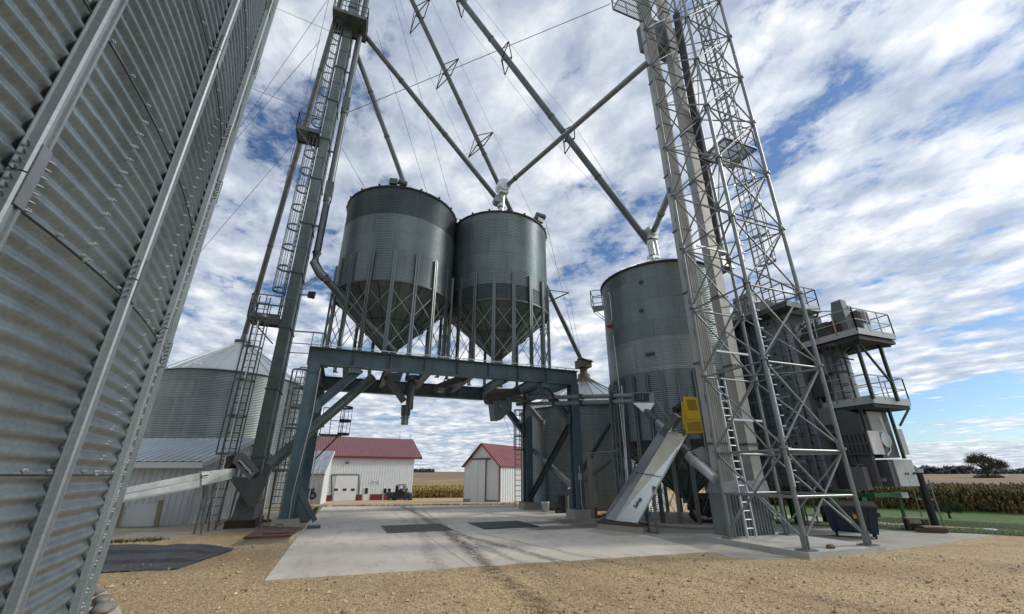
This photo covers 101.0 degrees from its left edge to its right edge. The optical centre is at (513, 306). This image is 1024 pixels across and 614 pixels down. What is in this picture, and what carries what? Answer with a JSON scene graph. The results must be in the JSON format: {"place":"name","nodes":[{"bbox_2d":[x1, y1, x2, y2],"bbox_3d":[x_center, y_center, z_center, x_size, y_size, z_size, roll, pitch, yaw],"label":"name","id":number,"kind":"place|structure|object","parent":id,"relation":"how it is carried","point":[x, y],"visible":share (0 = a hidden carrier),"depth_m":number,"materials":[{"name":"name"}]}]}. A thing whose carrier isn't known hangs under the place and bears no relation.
{"place":"outdoors","nodes":[
{"label":"outdoors","id":0,"kind":"place"},
{"bbox_2d":[279,451,334,504],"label":"barn","id":1,"kind":"structure","parent":0,"point":[321,474],"depth_m":33.04,"materials":[{"name":"white metal"}]},
{"bbox_2d":[412,484,463,497],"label":"corn field","id":2,"kind":"structure","parent":0,"point":[434,491],"depth_m":67.02,"materials":[{"name":"yellow plant"}]},
{"bbox_2d":[413,478,463,485],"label":"stubble strip","id":3,"kind":"object","parent":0,"point":[436,481],"visible":0.04,"depth_m":119.92,"materials":[{"name":"beige plant"}]},
{"bbox_2d":[92,489,1023,613],"bbox_3d":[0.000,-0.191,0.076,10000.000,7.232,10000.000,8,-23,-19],"label":"ground","id":4,"kind":"structure","parent":0,"point":[1006,550],"depth_m":6.78,"materials":[{"name":"beige gravel"}]},
{"bbox_2d":[0,0,278,613],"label":"grain bin","id":5,"kind":"object","parent":4,"relation":"on","point":[120,122],"visible":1,"depth_m":2.55,"materials":[{"name":"grey metal"}]},
{"bbox_2d":[94,586,105,594],"bbox_3d":[-4.506,3.061,4.553,0.129,0.074,0.158,8,-23,-19],"label":"stone","id":6,"kind":"object","parent":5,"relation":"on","point":[99,589],"visible":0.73,"depth_m":4.54,"materials":[{"name":"grey stone"}]},
{"bbox_2d":[92,594,111,603],"bbox_3d":[-4.151,2.938,4.245,0.148,0.078,0.168,8,-23,-19],"label":"stone","id":7,"kind":"object","parent":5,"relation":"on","point":[102,597],"visible":0.71,"depth_m":4.21,"materials":[{"name":"grey stone"}]},
{"bbox_2d":[89,600,118,613],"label":"stone","id":8,"kind":"object","parent":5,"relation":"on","point":[103,607],"visible":1,"depth_m":3.94,"materials":[{"name":"grey stone"}]},
{"bbox_2d":[96,544,234,571],"bbox_3d":[-8.137,5.209,8.761,3.587,0.188,2.606,0,-22,-1],"label":"tarp","id":9,"kind":"object","parent":4,"relation":"on","point":[127,557],"visible":0.87,"depth_m":8.89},
{"bbox_2d":[110,438,281,524],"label":"shed","id":10,"kind":"structure","parent":4,"relation":"on","point":[158,459],"depth_m":15.53,"materials":[{"name":"grey metal"}]},
{"bbox_2d":[103,508,312,541],"bbox_3d":[-12.265,8.274,16.080,8.000,0.220,11.600,8,-23,-19],"label":"apron","id":11,"kind":"object","parent":4,"relation":"on","point":[175,531],"visible":0.2,"depth_m":13.32,"materials":[{"name":"concrete"}]},
{"bbox_2d":[115,500,163,527],"bbox_3d":[-12.567,6.955,14.161,1.381,0.858,0.175,2,-22,-6],"label":"garage door","id":12,"kind":"structure","parent":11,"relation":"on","point":[141,516],"depth_m":14.17,"materials":[{"name":"grey metal"}]},
{"bbox_2d":[114,468,237,534],"bbox_3d":[-9.601,5.555,12.014,0.707,1.881,4.316,-2,-22,5],"label":"drag conveyor","id":13,"kind":"object","parent":11,"relation":"on","point":[199,479],"visible":0.89,"depth_m":12.45,"materials":[{"name":"silver metal"}]},
{"bbox_2d":[205,0,368,529],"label":"bucket elevator","id":14,"kind":"object","parent":11,"relation":"on","point":[350,23],"visible":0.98,"depth_m":17.35,"materials":[{"name":"grey paint"}]},
{"bbox_2d":[223,453,273,506],"bbox_3d":[-9.015,5.763,14.120,1.524,1.662,0.586,8,-23,-19],"label":"hopper","id":15,"kind":"object","parent":14,"relation":"attached to","point":[249,487],"visible":1,"depth_m":14.00,"materials":[{"name":"grey paint"}]},
{"bbox_2d":[265,374,375,468],"bbox_3d":[-7.365,4.320,16.508,3.612,3.899,0.380,17,-28,-37],"label":"return spout","id":16,"kind":"object","parent":15,"relation":"attached to","point":[316,425],"visible":0.76,"depth_m":16.43,"materials":[{"name":"grey metal"}]},
{"bbox_2d":[201,114,318,250],"bbox_3d":[-13.768,-6.301,22.415,9.578,5.384,0.022,-13,-25,29],"label":"guy wire","id":17,"kind":"object","parent":14,"relation":"attached to","point":[252,191],"visible":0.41,"depth_m":22.48,"materials":[{"name":"metal"}]},
{"bbox_2d":[237,41,319,137],"bbox_3d":[-13.421,-11.923,23.643,7.094,3.586,0.022,-13,-25,29],"label":"guy wire","id":18,"kind":"object","parent":14,"relation":"attached to","point":[279,88],"visible":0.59,"depth_m":23.52,"materials":[{"name":"metal"}]},
{"bbox_2d":[240,0,327,126],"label":"guy wire","id":19,"kind":"object","parent":14,"relation":"attached to","point":[283,63],"visible":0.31,"depth_m":24.03,"materials":[{"name":"metal"}]},
{"bbox_2d":[252,88,324,117],"bbox_3d":[-11.417,-10.401,21.615,4.549,2.108,0.022,1,-22,-2],"label":"guy wire","id":20,"kind":"object","parent":14,"relation":"attached to","point":[287,102],"visible":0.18,"depth_m":21.64,"materials":[{"name":"metal"}]},
{"bbox_2d":[256,0,328,305],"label":"guy wire","id":21,"kind":"object","parent":14,"relation":"attached to","point":[290,160],"visible":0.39,"depth_m":20.41,"materials":[{"name":"metal"}]},
{"bbox_2d":[242,0,343,334],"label":"grain spout","id":22,"kind":"object","parent":14,"relation":"attached to","point":[293,165],"visible":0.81,"depth_m":28.29,"materials":[{"name":"metal"}]},
{"bbox_2d":[300,291,315,298],"bbox_3d":[-8.452,-0.514,17.256,0.599,0.260,0.261,6,-23,-16],"label":"flood lamp","id":23,"kind":"object","parent":14,"relation":"attached to","point":[311,294],"visible":1,"depth_m":17.25,"materials":[{"name":"black metal"}]},
{"bbox_2d":[299,0,397,353],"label":"grain spout","id":24,"kind":"object","parent":14,"relation":"attached to","point":[332,286],"visible":0.92,"depth_m":19.31,"materials":[{"name":"metal"}]},
{"bbox_2d":[376,31,426,191],"bbox_3d":[-6.541,-11.343,24.639,0.022,8.734,4.740,-16,-27,35],"label":"guy wire","id":25,"kind":"object","parent":14,"relation":"attached to","point":[402,114],"visible":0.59,"depth_m":24.64,"materials":[{"name":"metal"}]},
{"bbox_2d":[366,34,495,198],"bbox_3d":[-4.901,-11.051,24.221,8.889,8.844,0.330,11,-24,-25],"label":"grain spout","id":26,"kind":"object","parent":14,"relation":"attached to","point":[429,115],"visible":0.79,"depth_m":24.12,"materials":[{"name":"metal"}]},
{"bbox_2d":[348,4,609,112],"bbox_3d":[-1.879,-12.293,20.951,13.380,4.148,0.033,-4,-22,11],"label":"guy wire","id":27,"kind":"object","parent":14,"relation":"attached to","point":[480,57],"visible":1,"depth_m":20.92,"materials":[{"name":"metal"}]},
{"bbox_2d":[451,0,649,245],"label":"grain spout","id":28,"kind":"object","parent":14,"relation":"attached to","point":[596,174],"visible":0.91,"depth_m":22.77,"materials":[{"name":"metal"}]},
{"bbox_2d":[394,0,450,201],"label":"guy wire","id":29,"kind":"object","parent":28,"relation":"attached to","point":[422,101],"visible":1,"depth_m":25.54,"materials":[{"name":"metal"}]},
{"bbox_2d":[270,368,306,516],"bbox_3d":[-9.345,5.459,17.422,0.713,5.842,0.559,8,-23,-19],"label":"caged ladder","id":30,"kind":"object","parent":11,"relation":"on","point":[292,424],"visible":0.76,"depth_m":17.61,"materials":[{"name":"grey metal"}]},
{"bbox_2d":[135,334,306,507],"bbox_3d":[-17.906,6.741,26.465,8.600,10.550,8.223,8,-23,-19],"label":"grain bin","id":31,"kind":"object","parent":4,"relation":"on","point":[192,397],"visible":0.37,"depth_m":23.45,"materials":[{"name":"grey metal"}]},
{"bbox_2d":[243,524,301,544],"bbox_3d":[-6.757,6.397,12.043,1.218,0.321,2.754,8,-23,-19],"label":"pit lid","id":32,"kind":"object","parent":4,"relation":"on","point":[270,534],"visible":1,"depth_m":11.15,"materials":[{"name":"concrete"}]},
{"bbox_2d":[271,518,299,526],"bbox_3d":[-7.400,7.088,13.663,0.840,0.435,0.840,8,-23,-19],"label":"concrete footing","id":33,"kind":"object","parent":4,"relation":"on","point":[295,522],"visible":0.36,"depth_m":13.40,"materials":[{"name":"grey concrete"}]},
{"bbox_2d":[307,488,316,499],"bbox_3d":[-15.417,14.113,31.567,1.200,0.975,0.770,8,-23,-19],"label":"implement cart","id":34,"kind":"object","parent":4,"relation":"on","point":[313,494],"visible":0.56,"depth_m":31.41,"materials":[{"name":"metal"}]},
{"bbox_2d":[103,503,605,543],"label":"weeds","id":35,"kind":"object","parent":4,"relation":"on","point":[154,538],"visible":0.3,"depth_m":17.57,"materials":[{"name":"green plant"}]},
{"bbox_2d":[292,435,422,500],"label":"workshop","id":36,"kind":"structure","parent":4,"relation":"on","point":[364,468],"depth_m":54.69,"materials":[{"name":"white metal"}]},
{"bbox_2d":[333,475,357,500],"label":"garage door","id":37,"kind":"structure","parent":36,"relation":"in","point":[345,485],"depth_m":52.24,"materials":[{"name":"white paint"}]},
{"bbox_2d":[363,488,368,499],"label":"door","id":38,"kind":"structure","parent":36,"relation":"in","point":[365,495],"depth_m":53.06,"materials":[{"name":"white paint"}]},
{"bbox_2d":[386,484,413,500],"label":"utility vehicle","id":39,"kind":"object","parent":4,"relation":"on","point":[398,493],"visible":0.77,"depth_m":49.64,"materials":[{"name":"metal"}]},
{"bbox_2d":[265,504,708,579],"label":"concrete drive","id":40,"kind":"structure","parent":4,"relation":"on","point":[349,540],"depth_m":11.01,"materials":[{"name":"grey concrete"}]},
{"bbox_2d":[381,523,452,532],"bbox_3d":[-3.245,7.306,13.938,2.060,0.034,1.990,8,-23,-19],"label":"floor grate","id":41,"kind":"object","parent":40,"relation":"on","point":[412,528],"visible":1,"depth_m":13.84,"materials":[{"name":"black metal"}]},
{"bbox_2d":[277,344,587,528],"bbox_3d":[-3.288,5.956,18.862,11.360,6.160,5.930,8,-23,-19],"label":"steel frame","id":42,"kind":"object","parent":40,"relation":"on","point":[537,381],"visible":0.85,"depth_m":17.97,"materials":[{"name":"blue paint"}]},
{"bbox_2d":[308,406,352,500],"bbox_3d":[-8.259,6.787,19.002,1.319,4.542,0.860,8,-23,-19],"label":"access basket","id":43,"kind":"object","parent":42,"relation":"hanging from","point":[340,433],"visible":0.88,"depth_m":19.19,"materials":[{"name":"metal"}]},
{"bbox_2d":[322,178,457,380],"bbox_3d":[-5.782,-1.581,20.837,5.655,9.650,5.608,8,-23,-19],"label":"hopper bin","id":44,"kind":"object","parent":42,"relation":"on","point":[393,280],"visible":0.95,"depth_m":18.84,"materials":[{"name":"metal"}]},
{"bbox_2d":[323,276,330,282],"bbox_3d":[-7.544,-1.104,17.008,0.272,0.184,0.150,8,-23,-19],"label":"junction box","id":45,"kind":"object","parent":44,"relation":"attached to","point":[327,279],"visible":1,"depth_m":16.96,"materials":[{"name":"brown metal"}]},
{"bbox_2d":[382,373,418,424],"bbox_3d":[-5.095,3.956,18.516,1.725,2.364,0.766,1,-22,-3],"label":"load out spout","id":46,"kind":"object","parent":42,"relation":"hanging from","point":[392,378],"visible":0.98,"depth_m":18.45,"materials":[{"name":"grey metal"}]},
{"bbox_2d":[437,376,446,392],"bbox_3d":[-3.220,3.379,19.229,0.464,1.004,0.240,8,-23,-19],"label":"flood lamp","id":47,"kind":"object","parent":42,"relation":"hanging from","point":[441,389],"visible":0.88,"depth_m":18.99,"materials":[{"name":"grey metal"}]},
{"bbox_2d":[434,377,464,392],"bbox_3d":[-3.002,3.541,19.601,1.390,0.851,0.350,4,-22,-11],"label":"chute","id":48,"kind":"object","parent":42,"relation":"attached to","point":[453,381],"visible":0.71,"depth_m":19.46,"materials":[{"name":"metal"}]},
{"bbox_2d":[444,209,550,387],"bbox_3d":[-0.827,-0.931,22.510,5.395,9.420,5.382,8,-23,-19],"label":"hopper bin","id":49,"kind":"object","parent":42,"relation":"on","point":[500,309],"visible":0.84,"depth_m":20.54,"materials":[{"name":"metal"}]},
{"bbox_2d":[492,178,510,209],"bbox_3d":[-0.727,-6.320,24.437,0.920,2.341,0.650,8,-23,-19],"label":"two way valve","id":50,"kind":"object","parent":49,"relation":"on","point":[502,187],"visible":0.9,"depth_m":24.36,"materials":[{"name":"silver metal"}]},
{"bbox_2d":[507,59,649,185],"bbox_3d":[2.529,-8.620,21.193,0.310,0.459,10.019,16,-27,-34],"label":"grain spout","id":51,"kind":"object","parent":50,"relation":"attached to","point":[638,70],"visible":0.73,"depth_m":20.12,"materials":[{"name":"grey metal"}]},
{"bbox_2d":[483,388,520,420],"bbox_3d":[-0.561,4.527,19.756,1.779,1.557,0.800,8,-23,-19],"label":"load-out spout","id":52,"kind":"object","parent":42,"relation":"attached to","point":[499,410],"visible":1,"depth_m":19.50,"materials":[{"name":"grey paint"}]},
{"bbox_2d":[514,409,524,506],"bbox_3d":[0.299,8.051,22.716,0.633,4.942,0.497,8,-23,-19],"label":"caged ladder","id":53,"kind":"object","parent":42,"relation":"attached to","point":[519,435],"visible":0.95,"depth_m":22.94,"materials":[{"name":"grey metal"}]},
{"bbox_2d":[516,393,545,492],"bbox_3d":[0.858,6.775,21.349,2.094,4.902,0.353,20,-29,-41],"label":"down pipe","id":54,"kind":"object","parent":42,"relation":"attached to","point":[536,415],"visible":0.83,"depth_m":21.80,"materials":[{"name":"grey metal"}]},
{"bbox_2d":[516,393,633,405],"bbox_3d":[2.251,3.893,17.768,0.230,1.063,6.332,18,-28,-38],"label":"tube conveyor","id":55,"kind":"object","parent":42,"relation":"attached to","point":[613,400],"visible":1,"depth_m":17.18,"materials":[{"name":"metal"}]},
{"bbox_2d":[633,393,654,411],"bbox_3d":[4.750,3.522,15.431,0.772,0.774,0.410,-6,-23,16],"label":"transfer box","id":56,"kind":"object","parent":55,"relation":"attached to","point":[642,401],"visible":0.93,"depth_m":15.32,"materials":[{"name":"grey metal"}]},
{"bbox_2d":[467,521,540,528],"bbox_3d":[-0.403,7.670,14.852,1.990,0.034,2.090,8,-23,-19],"label":"floor grate","id":57,"kind":"object","parent":40,"relation":"on","point":[501,524],"visible":1,"depth_m":14.80,"materials":[{"name":"black metal"}]},
{"bbox_2d":[518,502,538,509],"bbox_3d":[0.747,10.364,21.892,0.840,0.435,0.840,8,-23,-19],"label":"concrete footing","id":58,"kind":"object","parent":40,"relation":"on","point":[528,505],"visible":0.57,"depth_m":21.61,"materials":[{"name":"grey concrete"}]},
{"bbox_2d":[541,502,549,511],"bbox_3d":[1.501,9.574,20.213,0.430,0.440,0.430,8,-23,-19],"label":"drum","id":59,"kind":"object","parent":40,"relation":"on","point":[545,506],"visible":0.95,"depth_m":20.08,"materials":[{"name":"white paint"}]},
{"bbox_2d":[566,509,591,518],"bbox_3d":[2.664,8.517,17.252,0.840,0.435,0.840,8,-23,-19],"label":"concrete footing","id":60,"kind":"object","parent":40,"relation":"on","point":[577,514],"visible":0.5,"depth_m":16.96,"materials":[{"name":"grey concrete"}]},
{"bbox_2d":[554,458,611,512],"bbox_3d":[3.273,8.421,19.942,2.820,2.379,0.706,-2,-22,6],"label":"blower","id":61,"kind":"object","parent":40,"relation":"on","point":[562,503],"visible":0.88,"depth_m":19.66,"materials":[{"name":"metal"}]},
{"bbox_2d":[583,423,610,471],"bbox_3d":[3.952,6.940,20.545,1.940,2.541,0.240,3,-22,-7],"label":"duct pipe","id":62,"kind":"object","parent":61,"relation":"on","point":[601,438],"visible":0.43,"depth_m":20.61,"materials":[{"name":"metal"}]},
{"bbox_2d":[586,387,645,518],"bbox_3d":[4.319,5.608,16.658,0.558,5.201,3.797,20,-29,-41],"label":"conduit stand","id":63,"kind":"object","parent":40,"relation":"on","point":[590,483],"visible":0.54,"depth_m":17.38,"materials":[{"name":"grey metal"}]},
{"bbox_2d":[596,518,647,533],"bbox_3d":[3.365,7.148,13.793,1.153,0.240,2.570,12,-25,-27],"label":"pit lid","id":64,"kind":"object","parent":40,"relation":"on","point":[613,525],"visible":0.79,"depth_m":13.28,"materials":[{"name":"concrete"}]},
{"bbox_2d":[606,402,686,523],"bbox_3d":[4.238,5.047,13.969,3.226,3.805,1.798,-11,-24,26],"label":"inclined conveyor","id":65,"kind":"object","parent":64,"relation":"on","point":[632,500],"visible":0.99,"depth_m":13.32,"materials":[{"name":"metal"}]},
{"bbox_2d":[681,397,702,433],"bbox_3d":[5.844,3.587,13.955,0.596,1.182,0.618,-9,-23,21],"label":"belt guard","id":66,"kind":"object","parent":65,"relation":"attached to","point":[692,424],"visible":1,"depth_m":13.73,"materials":[{"name":"yellow paint"}]},
{"bbox_2d":[263,552,714,582],"bbox_3d":[0.182,5.075,8.316,9.120,0.016,0.231,7,-23,-17],"label":"gravel edge","id":67,"kind":"object","parent":4,"relation":"on","point":[438,570],"visible":1,"depth_m":8.01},
{"bbox_2d":[462,443,520,501],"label":"machine shed","id":68,"kind":"structure","parent":4,"relation":"on","point":[492,472],"depth_m":35.58,"materials":[{"name":"white metal"}]},
{"bbox_2d":[470,460,477,501],"bbox_3d":[-3.333,14.647,35.604,0.675,3.319,0.080,-14,-25,31],"label":"sliding door","id":69,"kind":"structure","parent":68,"relation":"in","point":[474,472],"depth_m":35.55,"materials":[{"name":"white metal"}]},
{"bbox_2d":[477,460,485,501],"bbox_3d":[-2.709,14.495,35.222,0.766,3.319,0.080,-14,-25,31],"label":"sliding door","id":70,"kind":"structure","parent":68,"relation":"in","point":[481,463],"depth_m":35.15,"materials":[{"name":"white metal"}]},
{"bbox_2d":[540,470,546,501],"bbox_3d":[1.638,9.505,22.257,0.500,2.100,0.200,8,-23,-19],"label":"electrical cabinet","id":71,"kind":"object","parent":4,"relation":"on","point":[546,485],"visible":0.21,"depth_m":22.13,"materials":[{"name":"grey metal"}]},
{"bbox_2d":[99,542,1023,613],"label":"gravel stones","id":72,"kind":"object","parent":4,"relation":"on","point":[581,589],"visible":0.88,"depth_m":6.45,"materials":[{"name":"beige gravel"}]},
{"bbox_2d":[521,357,665,510],"bbox_3d":[4.540,7.553,26.192,8.400,8.839,8.400,8,-23,-19],"label":"grain bin","id":73,"kind":"object","parent":4,"relation":"on","point":[595,419],"visible":0.31,"depth_m":22.33,"materials":[{"name":"grey metal"}]},
{"bbox_2d":[401,0,582,357],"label":"grain spout","id":74,"kind":"object","parent":73,"relation":"on","point":[481,148],"visible":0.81,"depth_m":27.46,"materials":[{"name":"metal"}]},
{"bbox_2d":[545,220,573,336],"bbox_3d":[3.061,-1.074,26.766,0.022,6.676,6.216,-9,-23,21],"label":"guy wire","id":75,"kind":"object","parent":74,"relation":"attached to","point":[558,274],"visible":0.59,"depth_m":26.42,"materials":[{"name":"metal"}]},
{"bbox_2d":[598,514,998,559],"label":"yard slab","id":76,"kind":"structure","parent":4,"relation":"on","point":[892,539],"depth_m":11.74,"materials":[{"name":"concrete"}]},
{"bbox_2d":[647,486,658,533],"bbox_3d":[4.323,6.277,13.065,0.227,1.355,0.621,4,-22,-10],"label":"conveyor stand","id":77,"kind":"object","parent":76,"relation":"on","point":[655,519],"visible":0.8,"depth_m":12.93,"materials":[{"name":"grey metal"}]},
{"bbox_2d":[590,257,775,529],"bbox_3d":[6.789,2.994,18.365,5.740,11.320,5.740,8,-23,-19],"label":"hopper bin","id":78,"kind":"object","parent":76,"relation":"on","point":[648,339],"visible":0.56,"depth_m":16.61,"materials":[{"name":"metal"}]},
{"bbox_2d":[644,223,660,259],"bbox_3d":[6.757,-3.022,20.596,0.770,1.950,0.800,8,-23,-19],"label":"two way valve","id":79,"kind":"object","parent":78,"relation":"on","point":[653,247],"visible":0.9,"depth_m":20.40,"materials":[{"name":"silver metal"}]},
{"bbox_2d":[651,187,670,232],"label":"grain spout","id":80,"kind":"object","parent":79,"relation":"attached to","point":[661,212],"visible":0.8,"depth_m":17.72,"materials":[{"name":"metal"}]},
{"bbox_2d":[687,495,712,522],"bbox_3d":[6.633,7.043,14.637,1.178,0.980,0.220,-8,-23,19],"label":"tyre","id":81,"kind":"object","parent":76,"relation":"on","point":[691,503],"visible":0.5,"depth_m":14.68,"materials":[{"name":"black rubber"}]},
{"bbox_2d":[694,532,887,559],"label":"tower slab","id":82,"kind":"structure","parent":76,"relation":"on","point":[776,542],"depth_m":9.99,"materials":[{"name":"concrete"}]},
{"bbox_2d":[636,0,774,537],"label":"bucket elevator","id":83,"kind":"object","parent":82,"relation":"on","point":[755,518],"visible":0.62,"depth_m":13.76,"materials":[{"name":"grey metal"}]},
{"bbox_2d":[643,398,718,483],"bbox_3d":[5.376,4.174,13.672,0.787,2.821,3.066,8,-23,-19],"label":"down spout","id":84,"kind":"object","parent":83,"relation":"attached to","point":[698,459],"visible":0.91,"depth_m":12.72,"materials":[{"name":"silver metal"}]},
{"bbox_2d":[826,544,835,548],"bbox_3d":[7.111,5.373,9.460,0.280,0.106,0.131,8,-23,-19],"label":"brown stone","id":85,"kind":"object","parent":82,"relation":"on","point":[830,546],"visible":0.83,"depth_m":9.41,"materials":[{"name":"stone"}]},
{"bbox_2d":[687,282,919,528],"bbox_3d":[11.109,3.667,17.473,3.285,9.390,7.618,8,-23,-19],"label":"grain dryer","id":86,"kind":"object","parent":76,"relation":"on","point":[866,433],"visible":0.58,"depth_m":15.25,"materials":[{"name":"grey paint"}]},
{"bbox_2d":[818,500,880,538],"bbox_3d":[9.732,6.127,12.195,1.400,0.925,0.980,-13,-25,30],"label":"dumpster","id":87,"kind":"object","parent":76,"relation":"on","point":[838,522],"visible":0.91,"depth_m":11.98,"materials":[{"name":"blue metal"}]},
{"bbox_2d":[166,0,1023,471],"label":"sky","id":88,"kind":"structure","parent":0,"point":[891,132],"materials":[{"name":"blue"}]},
{"bbox_2d":[413,472,1023,488],"bbox_3d":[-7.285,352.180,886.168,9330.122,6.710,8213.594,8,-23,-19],"label":"field","id":89,"kind":"structure","parent":0,"point":[967,478],"depth_m":142.31,"materials":[{"name":"plant"}]},
{"bbox_2d":[414,468,434,471],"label":"woods","id":90,"kind":"object","parent":89,"relation":"on","point":[424,470],"visible":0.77,"depth_m":267.56,"materials":[{"name":"green plant"}]},
{"bbox_2d":[917,465,971,473],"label":"woods","id":91,"kind":"object","parent":89,"relation":"on","point":[947,469],"visible":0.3,"depth_m":276.07,"materials":[{"name":"green plant"}]},
{"bbox_2d":[961,452,1011,476],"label":"broad tree","id":92,"kind":"object","parent":89,"relation":"on","point":[980,461],"visible":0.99,"depth_m":135.30,"materials":[{"name":"green plant"}]},
{"bbox_2d":[973,470,1004,477],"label":"undergrowth","id":93,"kind":"object","parent":89,"relation":"on","point":[982,475],"visible":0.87,"depth_m":134.38,"materials":[{"name":"green plant"}]},
{"bbox_2d":[971,468,1023,473],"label":"distant trees","id":94,"kind":"object","parent":89,"relation":"on","point":[1013,471],"visible":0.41,"depth_m":929.30,"materials":[{"name":"green plant"}]},
{"bbox_2d":[611,0,879,551],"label":"lattice tower","id":95,"kind":"structure","parent":0,"point":[784,449],"depth_m":13.14,"materials":[{"name":"grey metal"}]},
{"bbox_2d":[673,13,721,243],"bbox_3d":[7.476,-7.294,17.233,0.300,10.468,2.696,-9,-24,22],"label":"grain spout","id":96,"kind":"object","parent":95,"relation":"attached to","point":[690,88],"visible":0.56,"depth_m":17.25,"materials":[{"name":"metal"}]},
{"bbox_2d":[718,244,734,273],"bbox_3d":[7.964,-1.889,16.263,0.600,1.038,0.600,8,-23,-19],"label":"spout hopper","id":97,"kind":"object","parent":96,"relation":"attached to","point":[722,255],"visible":0.3,"depth_m":16.03,"materials":[{"name":"silver metal"}]},
{"bbox_2d":[772,503,1023,535],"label":"lawn","id":98,"kind":"structure","parent":0,"point":[996,517],"depth_m":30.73,"materials":[{"name":"green plant"}]},
{"bbox_2d":[708,482,1023,513],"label":"corn field","id":99,"kind":"structure","parent":98,"relation":"on","point":[991,497],"depth_m":37.59,"materials":[{"name":"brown plant"}]},
{"bbox_2d":[901,517,947,532],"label":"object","id":100,"kind":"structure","parent":98,"relation":"on","point":[922,527],"depth_m":13.24,"materials":[{"name":"brown wood"}]},
{"bbox_2d":[912,464,944,528],"bbox_3d":[13.496,6.383,14.270,1.158,1.995,0.296,-11,-24,25],"label":"drain pipe","id":101,"kind":"object","parent":98,"relation":"on","point":[928,504],"visible":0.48,"depth_m":14.05,"materials":[{"name":"black metal"}]},
{"bbox_2d":[933,498,965,518],"bbox_3d":[29.870,13.889,29.117,1.590,1.312,1.899,20,-29,-41],"label":"young tree","id":102,"kind":"object","parent":98,"relation":"on","point":[957,507],"visible":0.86,"depth_m":28.93,"materials":[{"name":"green plant"}]},
{"bbox_3d":[-5.745,-6.105,22.592,0.680,0.755,0.494,8,-23,-19],"label":"roof inlet","id":103,"kind":"object","parent":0,"visible":0},
{"bbox_2d":[353,50,405,180],"bbox_3d":[-7.279,-10.229,23.055,4.000,7.871,0.310,15,-26,-33],"label":"grain spout","id":104,"kind":"object","parent":103,"relation":"attached to","point":[381,121],"visible":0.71,"depth_m":22.95,"materials":[{"name":"metal"}]}
]}

